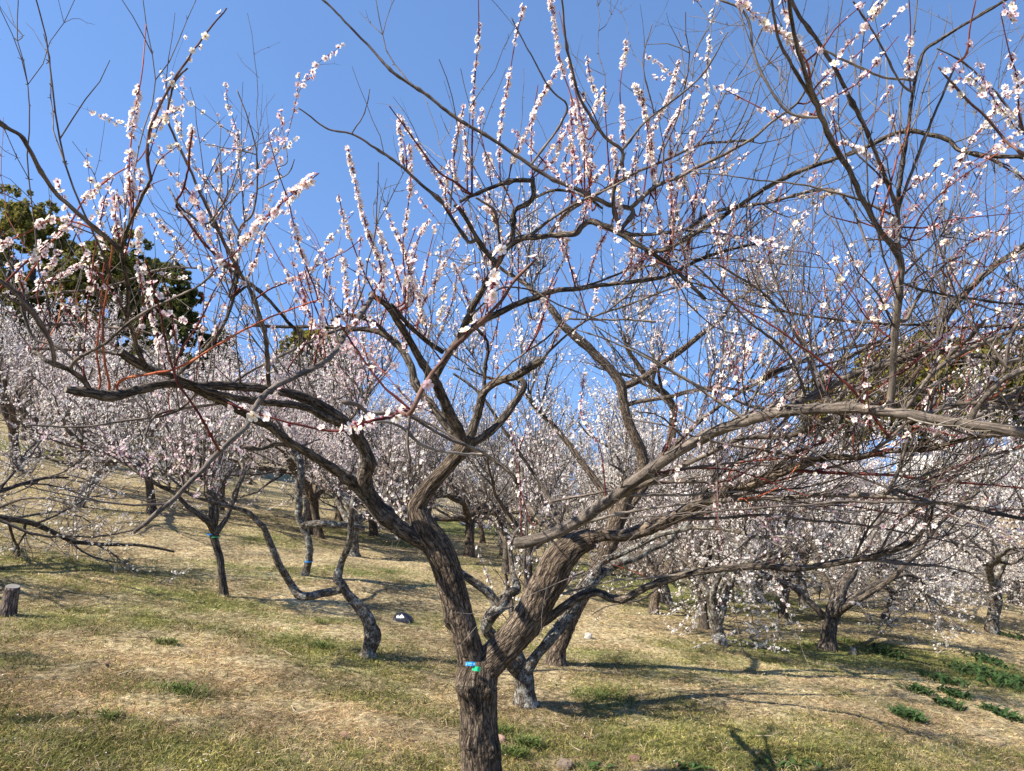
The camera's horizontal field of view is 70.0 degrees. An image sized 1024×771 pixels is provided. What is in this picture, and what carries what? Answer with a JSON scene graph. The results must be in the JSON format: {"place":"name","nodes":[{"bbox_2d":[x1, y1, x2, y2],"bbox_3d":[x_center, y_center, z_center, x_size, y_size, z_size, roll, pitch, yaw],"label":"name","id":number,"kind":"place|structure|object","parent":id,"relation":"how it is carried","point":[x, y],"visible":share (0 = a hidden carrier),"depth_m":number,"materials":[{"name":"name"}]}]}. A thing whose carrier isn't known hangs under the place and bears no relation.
{"place":"outdoors","nodes":[
{"label":"outdoors","id":0,"kind":"place"},
{"bbox_2d":[0,400,1023,770],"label":"ground","id":1,"kind":"structure","parent":0,"point":[412,554],"depth_m":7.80,"materials":[{"name":"plant"}]},
{"bbox_2d":[0,584,20,616],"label":"tree stump","id":2,"kind":"object","parent":1,"relation":"on","point":[10,599],"visible":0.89,"depth_m":6.14,"materials":[{"name":"wood"}]},
{"bbox_2d":[0,384,52,446],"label":"plum tree","id":3,"kind":"object","parent":1,"relation":"on","point":[36,407],"visible":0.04,"depth_m":24.83,"materials":[{"name":"pink plant"}]},
{"bbox_2d":[0,312,94,440],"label":"plum tree","id":4,"kind":"object","parent":1,"relation":"on","point":[25,428],"visible":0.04,"depth_m":26.40,"materials":[{"name":"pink plant"}]},
{"bbox_2d":[0,184,107,406],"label":"evergreen tree","id":5,"kind":"object","parent":1,"relation":"on","point":[25,221],"visible":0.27,"depth_m":38.72,"materials":[{"name":"green plant"}]},
{"bbox_2d":[16,330,93,431],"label":"plum tree","id":6,"kind":"object","parent":1,"relation":"on","point":[64,359],"visible":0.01,"depth_m":30.91,"materials":[{"name":"pink plant"}]},
{"bbox_2d":[42,414,95,459],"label":"plum tree","id":7,"kind":"object","parent":1,"relation":"on","point":[62,445],"visible":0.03,"depth_m":24.67,"materials":[{"name":"pink plant"}]},
{"bbox_2d":[0,284,161,456],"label":"plum tree","id":8,"kind":"object","parent":1,"relation":"on","point":[86,367],"visible":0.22,"depth_m":22.45,"materials":[{"name":"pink plant"}]},
{"bbox_2d":[0,266,162,468],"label":"plum tree","id":9,"kind":"object","parent":1,"relation":"on","point":[10,407],"visible":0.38,"depth_m":18.08,"materials":[{"name":"pink plant"}]},
{"bbox_2d":[47,226,164,403],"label":"evergreen tree","id":10,"kind":"object","parent":1,"relation":"on","point":[130,263],"visible":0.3,"depth_m":36.87,"materials":[{"name":"green plant"}]},
{"bbox_2d":[0,304,221,588],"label":"plum tree","id":11,"kind":"object","parent":1,"relation":"on","point":[6,519],"visible":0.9,"depth_m":8.40,"materials":[{"name":"pink plant"}]},
{"bbox_2d":[95,707,130,721],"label":"grass tuft","id":12,"kind":"object","parent":1,"relation":"on","point":[110,716],"visible":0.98,"depth_m":4.21,"materials":[{"name":"green plant"}]},
{"bbox_2d":[46,352,218,463],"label":"plum tree","id":13,"kind":"object","parent":1,"relation":"on","point":[127,417],"visible":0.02,"depth_m":26.26,"materials":[{"name":"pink plant"}]},
{"bbox_2d":[0,322,265,513],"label":"plum tree","id":14,"kind":"object","parent":1,"relation":"on","point":[149,486],"visible":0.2,"depth_m":14.78,"materials":[{"name":"pink plant"}]},
{"bbox_2d":[0,289,307,507],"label":"plum tree","id":15,"kind":"object","parent":1,"relation":"on","point":[58,403],"visible":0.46,"depth_m":12.92,"materials":[{"name":"pink plant"}]},
{"bbox_2d":[26,332,289,597],"bbox_3d":[-3.675,0.886,8.200,2.159,3.042,3.487,-4,-9,29],"label":"plum tree","id":16,"kind":"object","parent":1,"relation":"on","point":[213,526],"visible":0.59,"depth_m":8.03,"materials":[{"name":"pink plant"}]},
{"bbox_2d":[148,635,170,644],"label":"grass tuft","id":17,"kind":"object","parent":1,"relation":"on","point":[158,640],"visible":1,"depth_m":5.88,"materials":[{"name":"green plant"}]},
{"bbox_2d":[126,261,208,454],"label":"evergreen tree","id":18,"kind":"object","parent":1,"relation":"on","point":[180,308],"visible":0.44,"depth_m":35.74,"materials":[{"name":"green plant"}]},
{"bbox_2d":[157,635,185,646],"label":"grass tuft","id":19,"kind":"object","parent":1,"relation":"on","point":[172,642],"visible":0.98,"depth_m":5.89,"materials":[{"name":"green plant"}]},
{"bbox_2d":[86,336,284,492],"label":"plum tree","id":20,"kind":"object","parent":1,"relation":"on","point":[189,454],"visible":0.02,"depth_m":20.91,"materials":[{"name":"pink plant"}]},
{"bbox_2d":[155,678,219,698],"bbox_3d":[-2.164,2.014,4.850,0.431,0.112,0.304,2,-8,-16],"label":"grass tuft","id":21,"kind":"object","parent":1,"relation":"on","point":[185,689],"visible":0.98,"depth_m":4.84,"materials":[{"name":"green plant"}]},
{"bbox_2d":[0,276,414,659],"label":"plum tree","id":22,"kind":"object","parent":1,"relation":"on","point":[372,637],"visible":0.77,"depth_m":6.07,"materials":[{"name":"pink plant"}]},
{"bbox_2d":[187,328,241,457],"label":"tree","id":23,"kind":"object","parent":1,"relation":"on","point":[208,336],"visible":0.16,"depth_m":37.42,"materials":[{"name":"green plant"}]},
{"bbox_2d":[125,299,338,510],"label":"plum tree","id":24,"kind":"object","parent":1,"relation":"on","point":[261,464],"visible":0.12,"depth_m":17.75,"materials":[{"name":"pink plant"}]},
{"bbox_2d":[202,367,290,484],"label":"plum tree","id":25,"kind":"object","parent":1,"relation":"on","point":[250,483],"visible":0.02,"depth_m":30.64,"materials":[{"name":"pink plant"}]},
{"bbox_2d":[146,312,400,534],"bbox_3d":[-5.288,0.781,16.708,5.648,5.570,5.926,1,-8,-7],"label":"plum tree","id":26,"kind":"object","parent":1,"relation":"on","point":[336,402],"visible":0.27,"depth_m":15.82,"materials":[{"name":"pink plant"}]},
{"bbox_2d":[193,341,364,575],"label":"plum tree","id":27,"kind":"object","parent":1,"relation":"on","point":[302,524],"visible":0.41,"depth_m":9.96,"materials":[{"name":"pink plant"}]},
{"bbox_2d":[198,349,426,539],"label":"plum tree","id":28,"kind":"object","parent":1,"relation":"on","point":[312,493],"visible":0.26,"depth_m":15.07,"materials":[{"name":"pink plant"}]},
{"bbox_2d":[271,329,362,394],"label":"evergreen tree","id":29,"kind":"object","parent":1,"relation":"on","point":[291,339],"visible":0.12,"depth_m":39.38,"materials":[{"name":"green plant"}]},
{"bbox_2d":[305,638,334,649],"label":"grass tuft","id":30,"kind":"object","parent":1,"relation":"on","point":[321,644],"visible":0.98,"depth_m":6.46,"materials":[{"name":"green plant"}]},
{"bbox_2d":[249,340,411,517],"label":"plum tree","id":31,"kind":"object","parent":1,"relation":"on","point":[304,496],"visible":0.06,"depth_m":18.19,"materials":[{"name":"pink plant"}]},
{"bbox_2d":[244,405,441,497],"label":"plum tree","id":32,"kind":"object","parent":1,"relation":"on","point":[257,461],"visible":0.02,"depth_m":22.83,"materials":[{"name":"pink plant"}]},
{"bbox_2d":[256,357,459,521],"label":"plum tree","id":33,"kind":"object","parent":1,"relation":"on","point":[338,516],"visible":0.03,"depth_m":20.74,"materials":[{"name":"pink plant"}]},
{"bbox_2d":[261,383,464,556],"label":"plum tree","id":34,"kind":"object","parent":1,"relation":"on","point":[330,485],"visible":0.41,"depth_m":13.67,"materials":[{"name":"pink plant"}]},
{"bbox_2d":[265,372,489,536],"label":"plum tree","id":35,"kind":"object","parent":1,"relation":"on","point":[373,529],"visible":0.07,"depth_m":17.25,"materials":[{"name":"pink plant"}]},
{"bbox_2d":[393,612,413,623],"bbox_3d":[-1.251,2.629,8.287,0.283,0.110,0.161,-2,-8,12],"label":"plastic sheet","id":36,"kind":"object","parent":1,"relation":"on","point":[404,617],"visible":0.94,"depth_m":8.23,"materials":[{"name":"grey plastic"}]},
{"bbox_2d":[353,382,481,512],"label":"plum tree","id":37,"kind":"object","parent":1,"relation":"on","point":[400,423],"visible":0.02,"depth_m":29.65,"materials":[{"name":"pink plant"}]},
{"bbox_2d":[360,362,518,513],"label":"plum tree","id":38,"kind":"object","parent":1,"relation":"on","point":[457,407],"visible":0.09,"depth_m":23.45,"materials":[{"name":"pink plant"}]},
{"bbox_2d":[341,370,586,557],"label":"plum tree","id":39,"kind":"object","parent":1,"relation":"on","point":[469,521],"visible":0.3,"depth_m":16.16,"materials":[{"name":"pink plant"}]},
{"bbox_2d":[359,350,607,555],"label":"plum tree","id":40,"kind":"object","parent":1,"relation":"on","point":[548,404],"visible":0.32,"depth_m":17.97,"materials":[{"name":"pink plant"}]},
{"bbox_2d":[435,462,559,543],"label":"plum tree","id":41,"kind":"object","parent":1,"relation":"on","point":[480,520],"visible":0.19,"depth_m":20.37,"materials":[{"name":"pink plant"}]},
{"bbox_2d":[498,723,515,732],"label":"grass tuft","id":42,"kind":"object","parent":1,"relation":"on","point":[506,728],"visible":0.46,"depth_m":4.97,"materials":[{"name":"green plant"}]},
{"bbox_2d":[0,0,1023,770],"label":"plum tree","id":43,"kind":"object","parent":1,"relation":"on","point":[510,640],"visible":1,"depth_m":3.05,"materials":[{"name":"brown plant"}]},
{"bbox_2d":[0,482,1023,770],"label":"dry grass","id":44,"kind":"structure","parent":1,"relation":"on","point":[36,704],"depth_m":5.88,"materials":[{"name":"beige plant"}]},
{"bbox_2d":[501,742,531,759],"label":"grass tuft","id":45,"kind":"object","parent":1,"relation":"on","point":[517,751],"visible":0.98,"depth_m":4.55,"materials":[{"name":"green plant"}]},
{"bbox_2d":[437,382,598,573],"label":"plum tree","id":46,"kind":"object","parent":1,"relation":"on","point":[505,559],"visible":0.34,"depth_m":13.88,"materials":[{"name":"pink plant"}]},
{"bbox_2d":[488,423,549,522],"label":"plum tree","id":47,"kind":"object","parent":1,"relation":"on","point":[512,453],"visible":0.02,"depth_m":30.80,"materials":[{"name":"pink plant"}]},
{"bbox_2d":[507,731,552,748],"bbox_3d":[0.110,2.316,4.753,0.334,0.080,0.244,0,-8,0],"label":"grass tuft","id":48,"kind":"object","parent":1,"relation":"on","point":[533,741],"visible":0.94,"depth_m":4.75,"materials":[{"name":"green plant"}]},
{"bbox_2d":[478,410,615,530],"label":"plum tree","id":49,"kind":"object","parent":1,"relation":"on","point":[569,463],"visible":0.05,"depth_m":28.20,"materials":[{"name":"pink plant"}]},
{"bbox_2d":[432,364,665,591],"bbox_3d":[0.365,1.653,12.484,4.613,3.819,2.660,6,-10,-39],"label":"plum tree","id":50,"kind":"object","parent":1,"relation":"on","point":[495,490],"visible":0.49,"depth_m":12.08,"materials":[{"name":"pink plant"}]},
{"bbox_2d":[459,406,657,542],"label":"plum tree","id":51,"kind":"object","parent":1,"relation":"on","point":[580,442],"visible":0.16,"depth_m":24.07,"materials":[{"name":"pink plant"}]},
{"bbox_2d":[556,758,573,770],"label":"stone","id":52,"kind":"object","parent":1,"relation":"on","point":[564,763],"visible":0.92,"depth_m":4.43,"materials":[{"name":"beige stone"}]},
{"bbox_2d":[564,451,610,528],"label":"plum tree","id":53,"kind":"object","parent":1,"relation":"on","point":[574,502],"visible":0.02,"depth_m":34.50,"materials":[{"name":"plant"}]},
{"bbox_2d":[575,759,615,770],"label":"weed clump","id":54,"kind":"object","parent":1,"relation":"on","point":[591,764],"visible":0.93,"depth_m":4.50,"materials":[{"name":"green plant"}]},
{"bbox_2d":[312,355,888,709],"bbox_3d":[0.519,1.117,5.750,3.877,2.871,2.697,0,-8,0],"label":"plum tree","id":55,"kind":"object","parent":1,"relation":"on","point":[520,668],"visible":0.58,"depth_m":5.63,"materials":[{"name":"pink plant"}]},
{"bbox_2d":[563,685,639,704],"bbox_3d":[0.737,2.573,6.063,0.656,0.104,0.498,0,-8,0],"label":"grass tuft","id":56,"kind":"object","parent":1,"relation":"on","point":[606,694],"visible":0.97,"depth_m":6.06,"materials":[{"name":"green plant"}]},
{"bbox_2d":[391,133,852,666],"bbox_3d":[1.019,0.027,7.042,4.544,5.438,2.277,0,-8,0],"label":"plum tree","id":57,"kind":"object","parent":1,"relation":"on","point":[556,654],"visible":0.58,"depth_m":7.29,"materials":[{"name":"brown plant"}]},
{"bbox_2d":[560,399,696,564],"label":"plum tree","id":58,"kind":"object","parent":1,"relation":"on","point":[589,455],"visible":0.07,"depth_m":19.18,"materials":[{"name":"white plant"}]},
{"bbox_2d":[469,357,790,575],"bbox_3d":[2.040,1.609,15.340,4.159,5.246,7.125,4,-9,-26],"label":"plum tree","id":59,"kind":"object","parent":1,"relation":"on","point":[620,419],"visible":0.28,"depth_m":15.52,"materials":[{"name":"white plant"}]},
{"bbox_2d":[482,439,786,613],"bbox_3d":[2.354,2.232,11.646,3.579,2.948,4.519,8,-11,-43],"label":"plum tree","id":60,"kind":"object","parent":1,"relation":"on","point":[654,602],"visible":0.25,"depth_m":11.63,"materials":[{"name":"white plant"}]},
{"bbox_2d":[629,754,640,761],"bbox_3d":[0.787,2.411,4.714,0.096,0.044,0.082,0,-8,0],"label":"stone","id":61,"kind":"object","parent":1,"relation":"on","point":[634,756],"visible":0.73,"depth_m":4.70,"materials":[{"name":"stone"}]},
{"bbox_2d":[572,437,732,543],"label":"plum tree","id":62,"kind":"object","parent":1,"relation":"on","point":[598,496],"visible":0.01,"depth_m":25.34,"materials":[{"name":"white plant"}]},
{"bbox_2d":[536,364,823,610],"bbox_3d":[2.785,1.947,13.780,3.500,4.414,5.996,2,-8,-13],"label":"plum tree","id":63,"kind":"object","parent":1,"relation":"on","point":[666,598],"visible":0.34,"depth_m":13.33,"materials":[{"name":"white plant"}]},
{"bbox_2d":[581,418,795,629],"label":"plum tree","id":64,"kind":"object","parent":1,"relation":"on","point":[703,621],"visible":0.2,"depth_m":9.89,"materials":[{"name":"white plant"}]},
{"bbox_2d":[669,760,712,770],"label":"weed clump","id":65,"kind":"object","parent":1,"relation":"on","point":[693,764],"visible":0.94,"depth_m":4.66,"materials":[{"name":"green plant"}]},
{"bbox_2d":[569,393,833,580],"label":"plum tree","id":66,"kind":"object","parent":1,"relation":"on","point":[692,469],"visible":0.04,"depth_m":17.97,"materials":[{"name":"white plant"}]},
{"bbox_2d":[697,475,791,602],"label":"plum tree","id":67,"kind":"object","parent":1,"relation":"on","point":[759,598],"visible":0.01,"depth_m":14.03,"materials":[{"name":"white plant"}]},
{"bbox_2d":[633,416,856,646],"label":"plum tree","id":68,"kind":"object","parent":1,"relation":"on","point":[716,620],"visible":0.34,"depth_m":8.99,"materials":[{"name":"white plant"}]},
{"bbox_2d":[634,459,903,581],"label":"plum tree","id":69,"kind":"object","parent":1,"relation":"on","point":[773,572],"visible":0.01,"depth_m":21.50,"materials":[{"name":"white plant"}]},
{"bbox_2d":[681,438,886,618],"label":"plum tree","id":70,"kind":"object","parent":1,"relation":"on","point":[782,610],"visible":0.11,"depth_m":12.57,"materials":[{"name":"white plant"}]},
{"bbox_2d":[765,754,822,770],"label":"weed clump","id":71,"kind":"object","parent":1,"relation":"on","point":[792,760],"visible":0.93,"depth_m":4.87,"materials":[{"name":"green plant"}]},
{"bbox_2d":[686,415,904,582],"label":"plum tree","id":72,"kind":"object","parent":1,"relation":"on","point":[770,556],"visible":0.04,"depth_m":19.29,"materials":[{"name":"white plant"}]},
{"bbox_2d":[720,391,901,587],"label":"plum tree","id":73,"kind":"object","parent":1,"relation":"on","point":[857,466],"visible":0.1,"depth_m":16.02,"materials":[{"name":"white plant"}]},
{"bbox_2d":[718,394,914,623],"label":"plum tree","id":74,"kind":"object","parent":1,"relation":"on","point":[799,580],"visible":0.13,"depth_m":12.91,"materials":[{"name":"white plant"}]},
{"bbox_2d":[636,328,1023,652],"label":"plum tree","id":75,"kind":"object","parent":1,"relation":"on","point":[832,614],"visible":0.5,"depth_m":9.84,"materials":[{"name":"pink plant"}]},
{"bbox_2d":[793,370,898,539],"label":"evergreen tree","id":76,"kind":"object","parent":1,"relation":"on","point":[863,428],"visible":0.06,"depth_m":32.73,"materials":[{"name":"green plant"}]},
{"bbox_2d":[837,636,863,644],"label":"grass tuft","id":77,"kind":"object","parent":1,"relation":"on","point":[847,640],"visible":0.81,"depth_m":10.28,"materials":[{"name":"green plant"}]},
{"bbox_2d":[849,646,856,655],"bbox_3d":[4.501,3.529,9.638,0.096,0.168,0.083,0,-8,0],"label":"stone","id":78,"kind":"object","parent":1,"relation":"on","point":[853,651],"visible":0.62,"depth_m":9.61,"materials":[{"name":"grey stone"}]},
{"bbox_2d":[748,464,986,593],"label":"plum tree","id":79,"kind":"object","parent":1,"relation":"on","point":[790,557],"visible":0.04,"depth_m":19.23,"materials":[{"name":"white plant"}]},
{"bbox_2d":[862,641,908,659],"bbox_3d":[5.026,3.556,9.783,0.456,0.113,0.754,0,-8,0],"label":"weed clump","id":80,"kind":"object","parent":1,"relation":"on","point":[884,651],"visible":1,"depth_m":9.77,"materials":[{"name":"green plant"}]},
{"bbox_2d":[781,503,1021,625],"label":"plum tree","id":81,"kind":"object","parent":1,"relation":"on","point":[892,598],"visible":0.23,"depth_m":12.89,"materials":[{"name":"white plant"}]},
{"bbox_2d":[881,703,930,722],"bbox_3d":[3.464,2.878,6.396,0.337,0.095,0.444,0,-8,0],"label":"weed clump","id":82,"kind":"object","parent":1,"relation":"on","point":[906,712],"visible":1,"depth_m":6.37,"materials":[{"name":"green plant"}]},
{"bbox_2d":[894,681,935,696],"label":"weed clump","id":83,"kind":"object","parent":1,"relation":"on","point":[916,687],"visible":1,"depth_m":7.69,"materials":[{"name":"green plant"}]},
{"bbox_2d":[851,322,998,446],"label":"evergreen tree","id":84,"kind":"object","parent":1,"relation":"on","point":[918,380],"visible":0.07,"depth_m":34.74,"materials":[{"name":"green plant"}]},
{"bbox_2d":[839,464,1023,597],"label":"plum tree","id":85,"kind":"object","parent":1,"relation":"on","point":[943,546],"visible":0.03,"depth_m":20.97,"materials":[{"name":"white plant"}]},
{"bbox_2d":[847,491,1023,618],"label":"plum tree","id":86,"kind":"object","parent":1,"relation":"on","point":[1004,575],"visible":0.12,"depth_m":14.49,"materials":[{"name":"white plant"}]},
{"bbox_2d":[911,667,972,687],"bbox_3d":[5.066,3.425,8.541,0.594,0.132,0.727,0,-8,0],"label":"weed clump","id":87,"kind":"object","parent":1,"relation":"on","point":[942,678],"visible":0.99,"depth_m":8.51,"materials":[{"name":"green plant"}]},
{"bbox_2d":[862,422,1023,634],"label":"plum tree","id":88,"kind":"object","parent":1,"relation":"on","point":[992,621],"visible":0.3,"depth_m":13.03,"materials":[{"name":"white plant"}]},
{"bbox_2d":[929,693,967,710],"bbox_3d":[4.282,3.106,7.140,0.310,0.095,0.416,-2,-8,16],"label":"weed clump","id":89,"kind":"object","parent":1,"relation":"on","point":[944,701],"visible":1,"depth_m":7.15,"materials":[{"name":"green plant"}]},
{"bbox_2d":[922,457,980,590],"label":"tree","id":90,"kind":"object","parent":1,"relation":"on","point":[952,499],"visible":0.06,"depth_m":24.45,"materials":[{"name":"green plant"}]},
{"bbox_2d":[936,684,974,699],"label":"weed clump","id":91,"kind":"object","parent":1,"relation":"on","point":[954,692],"visible":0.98,"depth_m":7.72,"materials":[{"name":"green plant"}]},
{"bbox_2d":[891,420,1023,631],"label":"plum tree","id":92,"kind":"object","parent":1,"relation":"on","point":[1019,568],"visible":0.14,"depth_m":15.55,"materials":[{"name":"white plant"}]},
{"bbox_2d":[895,445,1021,586],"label":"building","id":93,"kind":"structure","parent":1,"relation":"on","point":[924,456],"depth_m":29.36,"materials":[{"name":"white glass"}]},
{"bbox_2d":[941,330,1023,444],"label":"evergreen tree","id":94,"kind":"object","parent":1,"relation":"on","point":[1010,385],"visible":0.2,"depth_m":33.25,"materials":[{"name":"green plant"}]},
{"bbox_2d":[942,658,1023,692],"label":"weed clump","id":95,"kind":"object","parent":1,"relation":"on","point":[997,679],"visible":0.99,"depth_m":9.11,"materials":[{"name":"green plant"}]},
{"bbox_2d":[960,649,1014,669],"bbox_3d":[6.559,3.783,10.086,0.552,0.147,0.736,0,-8,0],"label":"weed clump","id":96,"kind":"object","parent":1,"relation":"on","point":[996,661],"visible":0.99,"depth_m":10.03,"materials":[{"name":"green plant"}]},
{"bbox_2d":[963,522,1023,594],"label":"plum tree","id":97,"kind":"object","parent":1,"relation":"on","point":[984,572],"visible":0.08,"depth_m":18.09,"materials":[{"name":"white plant"}]},
{"bbox_2d":[967,453,1023,605],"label":"tree","id":98,"kind":"object","parent":1,"relation":"on","point":[1016,601],"visible":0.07,"depth_m":21.42,"materials":[{"name":"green plant"}]},
{"bbox_2d":[974,701,1023,722],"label":"weed clump","id":99,"kind":"object","parent":1,"relation":"on","point":[1004,713],"visible":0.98,"depth_m":7.06,"materials":[{"name":"green plant"}]},
{"bbox_2d":[983,627,1023,640],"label":"weed clump","id":100,"kind":"object","parent":1,"relation":"on","point":[1019,636],"visible":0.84,"depth_m":13.42,"materials":[{"name":"green plant"}]},
{"bbox_2d":[998,518,1023,554],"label":"building","id":101,"kind":"structure","parent":1,"relation":"on","point":[1014,526],"depth_m":12.98,"materials":[{"name":"beige"}]},
{"bbox_2d":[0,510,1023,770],"bbox_3d":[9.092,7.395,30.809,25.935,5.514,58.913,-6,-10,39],"label":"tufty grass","id":102,"kind":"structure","parent":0,"point":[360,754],"depth_m":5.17,"materials":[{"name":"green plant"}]},
{"bbox_2d":[0,0,1023,505],"label":"sky","id":103,"kind":"structure","parent":0,"point":[417,34],"materials":[{"name":"blue"}]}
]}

